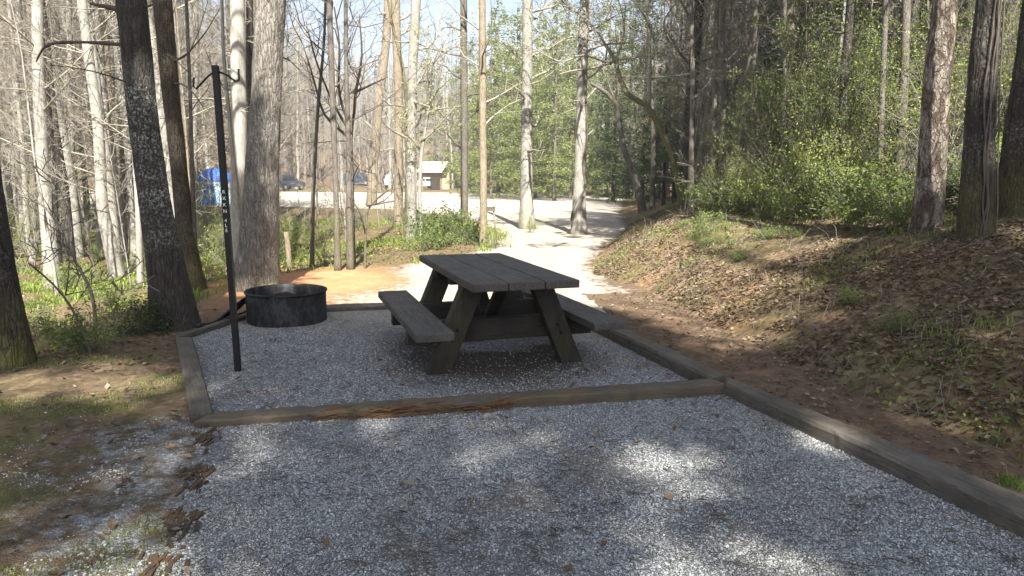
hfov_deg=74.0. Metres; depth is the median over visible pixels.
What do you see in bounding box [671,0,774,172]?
bare tree
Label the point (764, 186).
shrub
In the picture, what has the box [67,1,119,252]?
tree
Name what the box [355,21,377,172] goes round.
bare tree
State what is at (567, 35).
evergreen tree
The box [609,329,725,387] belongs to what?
edging timber
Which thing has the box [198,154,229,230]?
tall shrub
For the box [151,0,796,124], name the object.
sky
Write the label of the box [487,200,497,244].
marker post
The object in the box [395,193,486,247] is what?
shrub
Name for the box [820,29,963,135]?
tall shrub
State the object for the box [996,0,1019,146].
evergreen tree
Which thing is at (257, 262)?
tree
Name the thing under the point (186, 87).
bare tree
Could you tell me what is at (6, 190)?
bare tree
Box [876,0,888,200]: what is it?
tree
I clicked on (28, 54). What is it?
bare tree
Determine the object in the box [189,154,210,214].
sapling
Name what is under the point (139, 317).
shrub
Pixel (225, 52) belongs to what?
bare tree
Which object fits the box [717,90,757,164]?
sapling
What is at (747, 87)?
bare tree
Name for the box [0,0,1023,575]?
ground
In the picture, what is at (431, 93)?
bare tree
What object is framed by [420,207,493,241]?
shrub
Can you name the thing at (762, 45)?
bare tree
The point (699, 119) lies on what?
sapling
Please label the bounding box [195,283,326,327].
fire ring
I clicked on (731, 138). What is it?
tall shrub
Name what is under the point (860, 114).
tall shrub
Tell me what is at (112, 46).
bare tree
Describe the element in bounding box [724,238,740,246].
shrub
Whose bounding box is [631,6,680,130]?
bare tree
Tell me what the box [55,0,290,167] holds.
bare tree
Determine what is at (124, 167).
sapling
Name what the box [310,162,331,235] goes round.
sapling
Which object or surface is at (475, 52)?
bare tree
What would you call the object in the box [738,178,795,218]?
shrub
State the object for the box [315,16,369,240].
sapling
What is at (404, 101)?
bare tree
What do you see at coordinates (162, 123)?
bare tree
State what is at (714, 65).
bare tree
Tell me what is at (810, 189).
shrub
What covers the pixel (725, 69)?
sapling
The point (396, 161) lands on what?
sapling
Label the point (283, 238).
shrub
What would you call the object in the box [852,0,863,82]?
evergreen tree
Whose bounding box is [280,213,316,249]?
shrub
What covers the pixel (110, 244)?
bare tree
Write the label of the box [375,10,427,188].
bare tree
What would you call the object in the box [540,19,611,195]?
evergreen tree
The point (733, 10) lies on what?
evergreen tree
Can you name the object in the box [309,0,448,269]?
tree
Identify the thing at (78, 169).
sapling
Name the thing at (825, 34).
bare tree
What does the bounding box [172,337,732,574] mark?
pad leaves
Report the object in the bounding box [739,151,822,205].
shrub
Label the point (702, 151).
bare tree
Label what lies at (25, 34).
bare tree
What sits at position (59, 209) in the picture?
tall shrub
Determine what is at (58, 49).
bare tree
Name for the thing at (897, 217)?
shrub
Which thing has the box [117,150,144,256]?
sapling
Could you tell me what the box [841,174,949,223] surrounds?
shrub
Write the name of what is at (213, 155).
bare tree
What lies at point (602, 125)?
bare tree
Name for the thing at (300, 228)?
shrub
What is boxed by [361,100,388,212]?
sapling
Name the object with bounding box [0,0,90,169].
bare tree
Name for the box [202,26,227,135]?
bare tree
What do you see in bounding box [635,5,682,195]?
bare tree
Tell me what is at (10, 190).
bare tree
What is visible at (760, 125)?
tall shrub
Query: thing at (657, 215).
bank
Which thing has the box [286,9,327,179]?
bare tree
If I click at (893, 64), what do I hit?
tall shrub
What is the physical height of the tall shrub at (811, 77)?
3.767 m
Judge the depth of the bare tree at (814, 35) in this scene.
26.96 m
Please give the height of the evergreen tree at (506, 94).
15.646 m
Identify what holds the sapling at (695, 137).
on the ground at (40, 538)
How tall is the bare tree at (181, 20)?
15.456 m
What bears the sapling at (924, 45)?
on the ground at (40, 538)
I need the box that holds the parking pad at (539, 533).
[159,390,1023,575]
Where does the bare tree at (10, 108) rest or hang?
on the ground at (40, 538)
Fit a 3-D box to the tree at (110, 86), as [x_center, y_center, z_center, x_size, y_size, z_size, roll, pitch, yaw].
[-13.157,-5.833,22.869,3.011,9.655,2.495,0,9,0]
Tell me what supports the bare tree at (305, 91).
on the ground at (40, 538)
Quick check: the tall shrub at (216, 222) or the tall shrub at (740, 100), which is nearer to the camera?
the tall shrub at (740, 100)
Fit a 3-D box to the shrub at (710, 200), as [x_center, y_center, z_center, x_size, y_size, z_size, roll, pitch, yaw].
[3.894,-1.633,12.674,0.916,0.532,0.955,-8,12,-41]
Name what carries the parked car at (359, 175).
on the ground at (40, 538)
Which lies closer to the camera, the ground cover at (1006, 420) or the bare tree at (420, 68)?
the ground cover at (1006, 420)
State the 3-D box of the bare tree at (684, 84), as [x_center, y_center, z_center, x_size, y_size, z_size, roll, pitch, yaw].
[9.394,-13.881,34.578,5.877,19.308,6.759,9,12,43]
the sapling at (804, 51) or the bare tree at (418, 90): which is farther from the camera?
the bare tree at (418, 90)
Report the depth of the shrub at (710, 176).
11.78 m
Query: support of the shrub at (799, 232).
on the ground at (40, 538)
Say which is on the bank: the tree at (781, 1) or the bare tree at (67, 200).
the tree at (781, 1)
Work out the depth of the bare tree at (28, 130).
25.66 m
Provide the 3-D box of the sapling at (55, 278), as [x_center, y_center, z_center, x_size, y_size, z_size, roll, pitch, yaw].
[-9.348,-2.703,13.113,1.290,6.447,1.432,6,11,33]
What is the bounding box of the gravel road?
[13,192,617,311]
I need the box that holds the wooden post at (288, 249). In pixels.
[284,232,292,268]
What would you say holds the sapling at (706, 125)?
on the ground at (40, 538)
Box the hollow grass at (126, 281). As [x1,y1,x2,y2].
[13,214,511,310]
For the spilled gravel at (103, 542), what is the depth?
3.31 m
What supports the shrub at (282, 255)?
on the ground at (40, 538)
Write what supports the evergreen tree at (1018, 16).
on the ground at (40, 538)
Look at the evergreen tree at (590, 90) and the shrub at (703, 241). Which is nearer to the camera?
the shrub at (703, 241)
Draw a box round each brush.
[84,207,95,232]
[285,202,316,231]
[302,225,359,265]
[340,202,372,228]
[373,198,392,224]
[676,122,787,207]
[679,141,764,211]
[689,129,805,208]
[694,147,734,182]
[721,122,777,168]
[747,126,780,170]
[836,82,957,177]
[874,122,996,195]
[945,127,997,199]
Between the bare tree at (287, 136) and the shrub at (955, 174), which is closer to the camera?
the shrub at (955, 174)
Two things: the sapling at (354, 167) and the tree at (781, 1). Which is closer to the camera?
the tree at (781, 1)
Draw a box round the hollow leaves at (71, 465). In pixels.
[0,219,501,575]
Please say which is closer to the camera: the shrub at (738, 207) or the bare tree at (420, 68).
the shrub at (738, 207)
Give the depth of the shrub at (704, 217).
11.19 m
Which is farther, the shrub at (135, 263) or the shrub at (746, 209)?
the shrub at (135, 263)
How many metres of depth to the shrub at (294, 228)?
20.55 m
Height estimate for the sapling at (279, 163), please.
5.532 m
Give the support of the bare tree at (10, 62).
on the ground at (40, 538)
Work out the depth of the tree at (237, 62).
12.03 m
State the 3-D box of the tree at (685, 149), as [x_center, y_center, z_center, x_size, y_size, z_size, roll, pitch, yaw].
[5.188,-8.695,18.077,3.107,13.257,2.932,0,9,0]
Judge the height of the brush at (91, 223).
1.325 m
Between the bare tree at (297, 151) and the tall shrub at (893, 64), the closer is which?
the tall shrub at (893, 64)
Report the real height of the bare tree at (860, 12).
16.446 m
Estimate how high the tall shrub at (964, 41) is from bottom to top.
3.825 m
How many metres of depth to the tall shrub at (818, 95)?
9.94 m
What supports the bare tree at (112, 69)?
on the ground at (40, 538)
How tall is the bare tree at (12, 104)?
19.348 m
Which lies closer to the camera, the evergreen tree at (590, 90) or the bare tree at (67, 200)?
the bare tree at (67, 200)
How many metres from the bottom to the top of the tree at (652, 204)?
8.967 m
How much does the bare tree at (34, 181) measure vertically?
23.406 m
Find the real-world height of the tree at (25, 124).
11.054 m
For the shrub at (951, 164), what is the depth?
8.51 m
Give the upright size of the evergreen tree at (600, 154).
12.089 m
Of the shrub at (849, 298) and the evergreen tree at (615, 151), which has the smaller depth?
the shrub at (849, 298)
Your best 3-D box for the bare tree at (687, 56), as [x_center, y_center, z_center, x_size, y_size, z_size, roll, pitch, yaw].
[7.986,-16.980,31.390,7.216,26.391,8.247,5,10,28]
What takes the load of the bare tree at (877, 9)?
on the ground at (40, 538)
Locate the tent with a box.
[198,168,229,204]
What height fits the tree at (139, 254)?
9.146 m
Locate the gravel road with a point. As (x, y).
(552, 243)
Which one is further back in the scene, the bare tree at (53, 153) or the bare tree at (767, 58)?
the bare tree at (767, 58)
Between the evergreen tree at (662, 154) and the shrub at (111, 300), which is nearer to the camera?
the shrub at (111, 300)
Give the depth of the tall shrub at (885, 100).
10.56 m
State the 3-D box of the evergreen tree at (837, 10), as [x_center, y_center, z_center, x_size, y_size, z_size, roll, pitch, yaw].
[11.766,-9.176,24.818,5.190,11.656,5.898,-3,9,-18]
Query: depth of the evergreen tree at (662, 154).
29.47 m
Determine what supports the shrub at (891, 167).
on the ground at (40, 538)
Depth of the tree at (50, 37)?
26.50 m
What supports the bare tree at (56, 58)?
on the ground at (40, 538)
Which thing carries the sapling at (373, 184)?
on the ground at (40, 538)
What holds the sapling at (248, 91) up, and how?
on the ground at (40, 538)
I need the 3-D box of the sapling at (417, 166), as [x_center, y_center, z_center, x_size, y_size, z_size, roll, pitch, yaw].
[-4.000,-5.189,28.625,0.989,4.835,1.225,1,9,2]
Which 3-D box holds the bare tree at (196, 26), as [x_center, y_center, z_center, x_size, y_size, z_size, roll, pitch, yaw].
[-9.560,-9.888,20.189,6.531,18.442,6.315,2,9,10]
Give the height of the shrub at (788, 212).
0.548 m
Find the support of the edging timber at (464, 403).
on the ground at (40, 538)
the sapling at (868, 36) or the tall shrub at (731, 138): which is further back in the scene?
the tall shrub at (731, 138)
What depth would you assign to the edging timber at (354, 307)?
7.80 m
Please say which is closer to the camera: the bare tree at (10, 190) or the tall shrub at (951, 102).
the tall shrub at (951, 102)
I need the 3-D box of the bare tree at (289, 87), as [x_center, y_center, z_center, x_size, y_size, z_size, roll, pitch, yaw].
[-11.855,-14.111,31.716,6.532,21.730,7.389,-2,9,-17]
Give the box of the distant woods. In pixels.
[0,0,797,183]
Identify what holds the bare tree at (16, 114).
on the ground at (40, 538)
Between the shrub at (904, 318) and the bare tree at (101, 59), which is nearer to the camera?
the shrub at (904, 318)
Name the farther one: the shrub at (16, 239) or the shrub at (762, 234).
the shrub at (16, 239)
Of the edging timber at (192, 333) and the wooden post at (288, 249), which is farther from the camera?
the wooden post at (288, 249)
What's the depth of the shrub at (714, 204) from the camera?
11.92 m
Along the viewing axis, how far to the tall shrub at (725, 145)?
19.44 m
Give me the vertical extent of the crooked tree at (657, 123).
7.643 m
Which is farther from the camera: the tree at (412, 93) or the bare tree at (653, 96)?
the bare tree at (653, 96)
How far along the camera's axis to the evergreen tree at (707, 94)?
34.95 m
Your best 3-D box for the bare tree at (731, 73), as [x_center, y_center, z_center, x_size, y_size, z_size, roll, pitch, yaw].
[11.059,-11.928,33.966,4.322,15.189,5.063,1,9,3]
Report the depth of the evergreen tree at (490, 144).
54.24 m
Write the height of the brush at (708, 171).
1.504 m
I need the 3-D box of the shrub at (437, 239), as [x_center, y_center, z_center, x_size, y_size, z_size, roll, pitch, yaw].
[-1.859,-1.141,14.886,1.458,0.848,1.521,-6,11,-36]
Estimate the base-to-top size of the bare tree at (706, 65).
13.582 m
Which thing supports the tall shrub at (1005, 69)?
on the ground at (40, 538)
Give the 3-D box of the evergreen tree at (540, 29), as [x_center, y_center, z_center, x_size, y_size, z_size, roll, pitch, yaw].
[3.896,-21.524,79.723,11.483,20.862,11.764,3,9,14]
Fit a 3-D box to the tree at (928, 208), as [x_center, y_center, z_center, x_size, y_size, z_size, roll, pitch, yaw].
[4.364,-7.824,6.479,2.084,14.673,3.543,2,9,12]
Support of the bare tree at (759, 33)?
on the ground at (40, 538)
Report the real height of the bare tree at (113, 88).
17.766 m
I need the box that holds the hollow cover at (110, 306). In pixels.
[15,216,502,356]
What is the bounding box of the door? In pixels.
[202,184,216,203]
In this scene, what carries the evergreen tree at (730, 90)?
on the ground at (40, 538)
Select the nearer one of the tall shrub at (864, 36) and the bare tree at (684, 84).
the tall shrub at (864, 36)
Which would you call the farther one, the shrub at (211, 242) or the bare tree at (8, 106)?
the bare tree at (8, 106)
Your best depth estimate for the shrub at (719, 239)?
9.90 m
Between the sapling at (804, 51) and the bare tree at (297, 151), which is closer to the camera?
the sapling at (804, 51)
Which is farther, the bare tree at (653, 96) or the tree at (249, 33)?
the bare tree at (653, 96)
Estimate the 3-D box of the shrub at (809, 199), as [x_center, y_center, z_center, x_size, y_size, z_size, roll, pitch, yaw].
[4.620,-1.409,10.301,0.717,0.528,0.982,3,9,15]
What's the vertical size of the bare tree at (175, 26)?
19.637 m
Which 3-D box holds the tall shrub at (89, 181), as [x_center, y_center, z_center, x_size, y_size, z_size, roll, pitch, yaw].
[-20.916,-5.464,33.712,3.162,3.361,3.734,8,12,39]
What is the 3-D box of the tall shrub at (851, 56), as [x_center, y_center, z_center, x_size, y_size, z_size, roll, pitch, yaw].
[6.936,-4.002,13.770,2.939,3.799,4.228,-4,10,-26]
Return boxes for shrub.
[6,143,93,271]
[11,178,94,233]
[12,218,39,252]
[19,276,28,291]
[24,298,80,336]
[30,263,81,292]
[31,292,130,355]
[43,256,98,281]
[58,265,105,289]
[76,156,129,227]
[77,163,94,205]
[84,278,138,313]
[86,203,95,225]
[88,247,104,256]
[100,294,179,337]
[106,260,135,273]
[120,247,145,276]
[196,206,224,262]
[197,218,291,272]
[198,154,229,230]
[198,158,218,216]
[199,185,221,238]
[199,245,225,281]
[200,226,224,247]
[201,234,214,250]
[203,205,224,244]
[278,222,297,250]
[279,243,309,264]
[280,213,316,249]
[280,216,306,243]
[290,222,308,234]
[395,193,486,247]
[397,216,465,251]
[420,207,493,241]
[478,223,515,247]
[518,215,544,232]
[672,219,690,227]
[674,165,727,209]
[681,80,776,175]
[682,209,743,238]
[686,142,782,209]
[686,232,703,241]
[691,233,716,247]
[696,110,778,177]
[696,210,712,221]
[697,186,726,211]
[698,181,743,212]
[699,4,894,196]
[700,0,926,169]
[702,96,769,172]
[703,147,788,187]
[704,12,924,211]
[704,90,776,166]
[707,92,825,157]
[707,167,770,211]
[711,231,730,244]
[718,159,805,213]
[724,173,778,213]
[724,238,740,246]
[729,110,877,216]
[729,199,750,213]
[731,68,875,156]
[731,245,754,261]
[738,168,794,205]
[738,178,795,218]
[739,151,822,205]
[744,22,919,155]
[749,207,780,221]
[750,155,800,184]
[752,222,776,241]
[754,0,963,197]
[755,48,875,158]
[756,0,967,168]
[758,8,960,164]
[763,189,832,223]
[765,225,797,238]
[775,156,883,220]
[777,125,913,210]
[781,20,962,163]
[781,226,806,239]
[784,155,826,196]
[791,0,1020,174]
[793,0,970,154]
[793,189,829,208]
[795,12,957,175]
[797,0,1002,153]
[797,153,912,215]
[816,165,913,233]
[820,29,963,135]
[822,163,915,216]
[831,156,916,212]
[836,282,877,304]
[841,0,965,148]
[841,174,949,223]
[846,0,1020,187]
[853,49,965,146]
[859,156,914,187]
[866,52,1006,155]
[866,149,917,188]
[868,193,912,229]
[872,305,931,335]
[880,2,1016,129]
[886,149,999,195]
[915,0,1019,135]
[915,33,1016,138]
[945,175,958,210]
[947,161,996,192]
[952,128,1002,190]
[957,0,1019,134]
[957,6,1015,141]
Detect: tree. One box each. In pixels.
[0,0,54,137]
[0,0,72,136]
[0,0,76,257]
[0,0,84,236]
[0,0,85,146]
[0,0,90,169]
[0,0,92,239]
[0,0,93,261]
[0,0,110,248]
[0,0,111,162]
[0,0,111,173]
[0,0,133,274]
[0,0,155,288]
[0,0,157,259]
[0,0,197,279]
[0,0,202,261]
[0,0,213,267]
[0,0,224,257]
[0,0,225,267]
[0,0,343,158]
[0,2,69,183]
[0,16,30,211]
[0,48,31,169]
[0,72,134,328]
[0,166,37,370]
[1,0,29,212]
[1,0,225,251]
[1,0,230,217]
[1,2,81,162]
[2,1,114,227]
[4,12,111,216]
[9,0,113,136]
[14,2,214,168]
[19,0,230,253]
[21,137,159,352]
[23,2,205,213]
[28,0,72,220]
[28,3,91,207]
[29,0,93,181]
[30,14,220,116]
[36,0,201,331]
[39,0,202,285]
[47,0,229,139]
[51,1,93,174]
[52,0,294,254]
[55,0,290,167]
[58,0,216,164]
[59,0,125,172]
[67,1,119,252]
[86,1,230,172]
[152,0,220,292]
[152,0,236,249]
[153,0,382,165]
[177,0,349,135]
[178,0,225,167]
[179,0,319,169]
[179,1,217,181]
[181,0,324,134]
[181,0,400,141]
[182,4,318,154]
[184,0,293,163]
[185,0,286,173]
[185,0,313,142]
[199,0,330,152]
[199,9,226,167]
[202,1,227,167]
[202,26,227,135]
[209,26,313,141]
[230,0,246,270]
[234,0,285,291]
[252,0,402,266]
[279,0,402,263]
[280,12,326,155]
[280,17,357,149]
[280,19,309,174]
[280,76,308,174]
[281,3,326,189]
[281,29,331,187]
[281,36,305,174]
[282,89,306,172]
[284,0,329,175]
[286,0,394,270]
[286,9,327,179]
[298,0,372,188]
[301,110,406,268]
[303,28,356,159]
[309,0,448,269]
[319,48,359,172]
[324,18,375,150]
[340,12,376,162]
[343,70,366,171]
[350,0,403,205]
[353,0,424,234]
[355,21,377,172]
[362,62,390,163]
[365,0,441,225]
[375,0,463,240]
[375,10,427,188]
[377,5,427,176]
[384,12,478,238]
[387,0,442,190]
[391,0,441,159]
[403,0,512,225]
[403,68,456,177]
[405,0,469,185]
[417,23,447,159]
[423,1,472,188]
[426,9,477,158]
[427,60,487,187]
[429,0,541,246]
[437,19,535,198]
[438,2,460,176]
[439,36,460,153]
[441,0,540,196]
[441,42,500,186]
[445,81,504,193]
[447,0,510,184]
[452,0,771,204]
[469,45,539,192]
[471,44,560,199]
[487,5,545,190]
[487,51,532,189]
[493,13,572,189]
[496,46,573,197]
[498,0,612,200]
[499,0,573,228]
[514,30,591,195]
[519,0,619,192]
[534,2,578,132]
[534,61,607,198]
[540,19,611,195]
[541,14,650,213]
[546,7,576,139]
[554,0,651,234]
[558,52,622,189]
[560,0,649,195]
[564,0,604,188]
[566,51,609,181]
[572,0,662,198]
[586,35,649,202]
[588,0,626,192]
[588,2,610,176]
[590,0,773,211]
[591,0,704,201]
[597,7,641,153]
[600,0,775,188]
[603,0,668,199]
[603,1,738,196]
[608,0,745,138]
[608,7,677,196]
[613,2,709,203]
[615,0,718,198]
[619,2,672,209]
[624,6,656,195]
[626,1,685,198]
[628,3,719,202]
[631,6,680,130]
[633,0,776,187]
[634,0,743,128]
[635,3,735,187]
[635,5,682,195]
[635,67,682,205]
[642,1,742,187]
[643,3,745,161]
[648,0,808,192]
[649,15,710,162]
[652,0,779,124]
[656,2,737,175]
[658,0,752,175]
[658,0,818,167]
[666,0,747,209]
[669,0,736,148]
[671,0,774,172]
[677,0,869,171]
[678,0,778,141]
[683,0,879,151]
[684,0,842,169]
[698,0,809,122]
[701,0,797,115]
[704,0,840,62]
[704,4,758,146]
[705,1,736,165]
[708,1,781,136]
[713,0,809,166]
[717,0,797,130]
[726,3,819,144]
[727,1,873,78]
[730,0,794,163]
[739,0,838,88]
[739,0,1020,157]
[757,0,868,141]
[758,0,874,114]
[765,0,899,120]
[770,0,838,86]
[773,0,855,175]
[780,0,868,66]
[787,1,918,106]
[792,0,812,150]
[811,0,882,71]
[813,0,837,76]
[815,1,880,79]
[835,0,972,43]
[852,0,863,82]
[852,0,900,126]
[868,0,931,136]
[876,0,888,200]
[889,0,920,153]
[893,0,910,182]
[907,0,957,233]
[953,0,970,91]
[955,0,1004,241]
[965,0,1021,68]
[995,0,1023,218]
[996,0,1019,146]
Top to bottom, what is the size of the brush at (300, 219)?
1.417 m
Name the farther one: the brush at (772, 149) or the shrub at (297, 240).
the shrub at (297, 240)
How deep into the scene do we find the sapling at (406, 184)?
16.94 m
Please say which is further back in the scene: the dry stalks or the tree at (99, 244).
the tree at (99, 244)
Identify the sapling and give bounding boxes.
[0,4,132,285]
[0,36,50,262]
[1,0,80,296]
[59,111,95,226]
[90,152,133,286]
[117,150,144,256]
[118,139,132,207]
[123,156,129,256]
[124,0,220,214]
[126,99,195,201]
[164,0,253,247]
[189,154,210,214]
[228,96,289,210]
[229,0,295,206]
[279,144,303,253]
[282,165,315,229]
[286,155,309,231]
[290,67,323,214]
[291,80,330,240]
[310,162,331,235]
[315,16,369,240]
[322,136,345,230]
[329,132,360,215]
[357,147,395,228]
[360,124,391,212]
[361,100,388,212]
[367,120,384,210]
[372,56,404,194]
[380,86,405,236]
[385,144,428,241]
[416,111,427,203]
[658,84,720,210]
[672,59,727,205]
[681,0,728,188]
[694,3,751,164]
[695,65,719,173]
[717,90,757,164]
[727,13,793,152]
[774,0,819,141]
[793,0,897,127]
[804,0,876,142]
[864,0,970,116]
[874,3,922,97]
[897,0,968,115]
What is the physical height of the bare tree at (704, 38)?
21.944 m
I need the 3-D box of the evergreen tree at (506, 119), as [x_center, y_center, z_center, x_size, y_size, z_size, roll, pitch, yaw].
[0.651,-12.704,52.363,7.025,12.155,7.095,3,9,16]
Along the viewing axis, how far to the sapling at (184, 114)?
13.65 m
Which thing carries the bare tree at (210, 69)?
on the ground at (40, 538)
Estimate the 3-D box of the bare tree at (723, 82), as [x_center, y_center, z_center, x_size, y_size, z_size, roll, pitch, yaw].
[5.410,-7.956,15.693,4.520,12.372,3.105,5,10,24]
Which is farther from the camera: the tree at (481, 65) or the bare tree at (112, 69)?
the bare tree at (112, 69)
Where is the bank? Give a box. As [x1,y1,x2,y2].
[583,192,1023,482]
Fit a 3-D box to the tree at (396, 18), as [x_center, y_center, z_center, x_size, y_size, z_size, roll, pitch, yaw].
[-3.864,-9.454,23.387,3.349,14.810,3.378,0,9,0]
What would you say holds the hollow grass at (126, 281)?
on the ground at (40, 538)
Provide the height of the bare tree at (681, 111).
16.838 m
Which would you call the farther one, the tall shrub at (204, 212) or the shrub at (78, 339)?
the tall shrub at (204, 212)
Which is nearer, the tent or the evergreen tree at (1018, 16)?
the evergreen tree at (1018, 16)
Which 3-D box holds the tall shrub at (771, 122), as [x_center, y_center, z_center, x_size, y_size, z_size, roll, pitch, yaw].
[4.620,-3.102,11.969,3.628,3.260,2.522,8,12,41]
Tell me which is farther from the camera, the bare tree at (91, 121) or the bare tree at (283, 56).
the bare tree at (91, 121)
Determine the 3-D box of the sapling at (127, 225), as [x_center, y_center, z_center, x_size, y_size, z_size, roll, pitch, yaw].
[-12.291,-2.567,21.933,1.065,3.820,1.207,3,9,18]
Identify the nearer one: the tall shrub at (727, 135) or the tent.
the tall shrub at (727, 135)
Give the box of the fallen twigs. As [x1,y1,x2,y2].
[29,304,1023,575]
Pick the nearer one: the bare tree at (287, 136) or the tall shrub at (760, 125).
the tall shrub at (760, 125)
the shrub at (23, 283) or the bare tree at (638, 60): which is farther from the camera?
the bare tree at (638, 60)
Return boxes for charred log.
[275,291,294,295]
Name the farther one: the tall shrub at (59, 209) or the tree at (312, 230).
the tall shrub at (59, 209)
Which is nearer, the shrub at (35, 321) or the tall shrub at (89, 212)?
the shrub at (35, 321)
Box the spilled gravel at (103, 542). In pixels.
[0,400,200,575]
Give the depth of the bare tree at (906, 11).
9.45 m
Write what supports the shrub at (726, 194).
on the ground at (40, 538)
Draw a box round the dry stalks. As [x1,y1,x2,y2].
[593,176,1023,422]
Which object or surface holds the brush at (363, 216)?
on the ground at (40, 538)
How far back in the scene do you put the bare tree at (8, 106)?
24.87 m
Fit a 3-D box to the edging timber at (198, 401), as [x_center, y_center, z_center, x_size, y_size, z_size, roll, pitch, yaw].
[-2.464,0.683,5.229,0.142,0.153,2.363,-4,10,-28]
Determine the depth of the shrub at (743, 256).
8.67 m
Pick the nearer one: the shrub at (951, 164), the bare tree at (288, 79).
the shrub at (951, 164)
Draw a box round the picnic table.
[378,253,626,374]
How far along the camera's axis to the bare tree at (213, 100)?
90.23 m
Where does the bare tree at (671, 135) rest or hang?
on the ground at (40, 538)
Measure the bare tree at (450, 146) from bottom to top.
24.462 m
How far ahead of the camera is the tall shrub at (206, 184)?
29.81 m
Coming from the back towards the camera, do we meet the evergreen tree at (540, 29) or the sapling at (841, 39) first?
the evergreen tree at (540, 29)
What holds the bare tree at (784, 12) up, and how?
on the ground at (40, 538)
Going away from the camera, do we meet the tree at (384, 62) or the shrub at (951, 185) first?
the shrub at (951, 185)
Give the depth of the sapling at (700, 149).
18.59 m
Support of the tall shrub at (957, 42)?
on the ground at (40, 538)
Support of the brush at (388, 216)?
on the ground at (40, 538)
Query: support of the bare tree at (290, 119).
on the ground at (40, 538)
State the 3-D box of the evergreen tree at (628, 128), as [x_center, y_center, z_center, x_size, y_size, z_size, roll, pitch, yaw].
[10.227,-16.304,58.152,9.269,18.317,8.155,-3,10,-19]
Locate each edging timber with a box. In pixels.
[175,337,212,422]
[177,313,245,337]
[194,379,723,427]
[327,301,419,311]
[591,330,608,338]
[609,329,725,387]
[725,379,1023,537]
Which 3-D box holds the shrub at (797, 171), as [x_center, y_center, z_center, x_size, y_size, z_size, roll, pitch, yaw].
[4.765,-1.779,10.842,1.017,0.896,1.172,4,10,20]
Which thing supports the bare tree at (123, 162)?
on the ground at (40, 538)
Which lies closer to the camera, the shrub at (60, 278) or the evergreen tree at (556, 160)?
the shrub at (60, 278)
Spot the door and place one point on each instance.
(208, 200)
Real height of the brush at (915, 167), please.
1.338 m
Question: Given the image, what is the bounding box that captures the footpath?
[562,238,1023,494]
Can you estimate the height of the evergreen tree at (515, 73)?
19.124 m
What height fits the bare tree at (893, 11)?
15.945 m
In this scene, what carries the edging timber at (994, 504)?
on the ground at (40, 538)
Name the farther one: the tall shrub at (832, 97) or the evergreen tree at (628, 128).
the evergreen tree at (628, 128)
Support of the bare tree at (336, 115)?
on the ground at (40, 538)
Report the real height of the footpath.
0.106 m
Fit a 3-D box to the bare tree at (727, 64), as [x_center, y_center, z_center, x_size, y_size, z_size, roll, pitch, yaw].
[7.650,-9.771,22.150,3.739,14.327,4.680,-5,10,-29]
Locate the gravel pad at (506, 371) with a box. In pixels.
[193,310,686,412]
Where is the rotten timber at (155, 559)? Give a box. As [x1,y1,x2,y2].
[138,426,220,575]
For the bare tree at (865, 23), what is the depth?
22.80 m
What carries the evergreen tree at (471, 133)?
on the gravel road
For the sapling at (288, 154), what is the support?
on the ground at (40, 538)
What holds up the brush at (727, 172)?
on the ground at (40, 538)
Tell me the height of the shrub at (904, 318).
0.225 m
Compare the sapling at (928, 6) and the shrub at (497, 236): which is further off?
the shrub at (497, 236)
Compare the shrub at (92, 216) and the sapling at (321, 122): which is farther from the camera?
the shrub at (92, 216)
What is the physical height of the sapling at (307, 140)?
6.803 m
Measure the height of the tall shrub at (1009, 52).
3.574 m
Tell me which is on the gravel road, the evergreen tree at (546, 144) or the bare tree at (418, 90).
the evergreen tree at (546, 144)
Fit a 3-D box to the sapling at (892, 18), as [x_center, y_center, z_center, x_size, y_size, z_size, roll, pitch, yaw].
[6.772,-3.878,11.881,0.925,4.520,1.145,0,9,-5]
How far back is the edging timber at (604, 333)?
6.54 m
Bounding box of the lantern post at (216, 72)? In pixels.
[192,65,241,371]
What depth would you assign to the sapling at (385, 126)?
24.61 m
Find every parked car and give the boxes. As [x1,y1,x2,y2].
[279,174,305,189]
[344,173,367,184]
[384,175,404,187]
[404,177,429,187]
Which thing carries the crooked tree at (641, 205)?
on the ground at (40, 538)
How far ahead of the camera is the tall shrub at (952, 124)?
9.30 m
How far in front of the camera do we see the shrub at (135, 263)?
16.07 m
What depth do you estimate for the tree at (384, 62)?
38.43 m
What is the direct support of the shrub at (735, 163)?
on the ground at (40, 538)
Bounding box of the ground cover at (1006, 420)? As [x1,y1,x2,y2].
[594,194,1023,445]
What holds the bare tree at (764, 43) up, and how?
on the ground at (40, 538)
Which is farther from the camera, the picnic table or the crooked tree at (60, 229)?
the crooked tree at (60, 229)
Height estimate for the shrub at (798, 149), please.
1.671 m
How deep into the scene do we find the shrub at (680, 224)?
11.61 m
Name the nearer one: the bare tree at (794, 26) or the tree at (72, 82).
the bare tree at (794, 26)
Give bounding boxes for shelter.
[417,161,453,189]

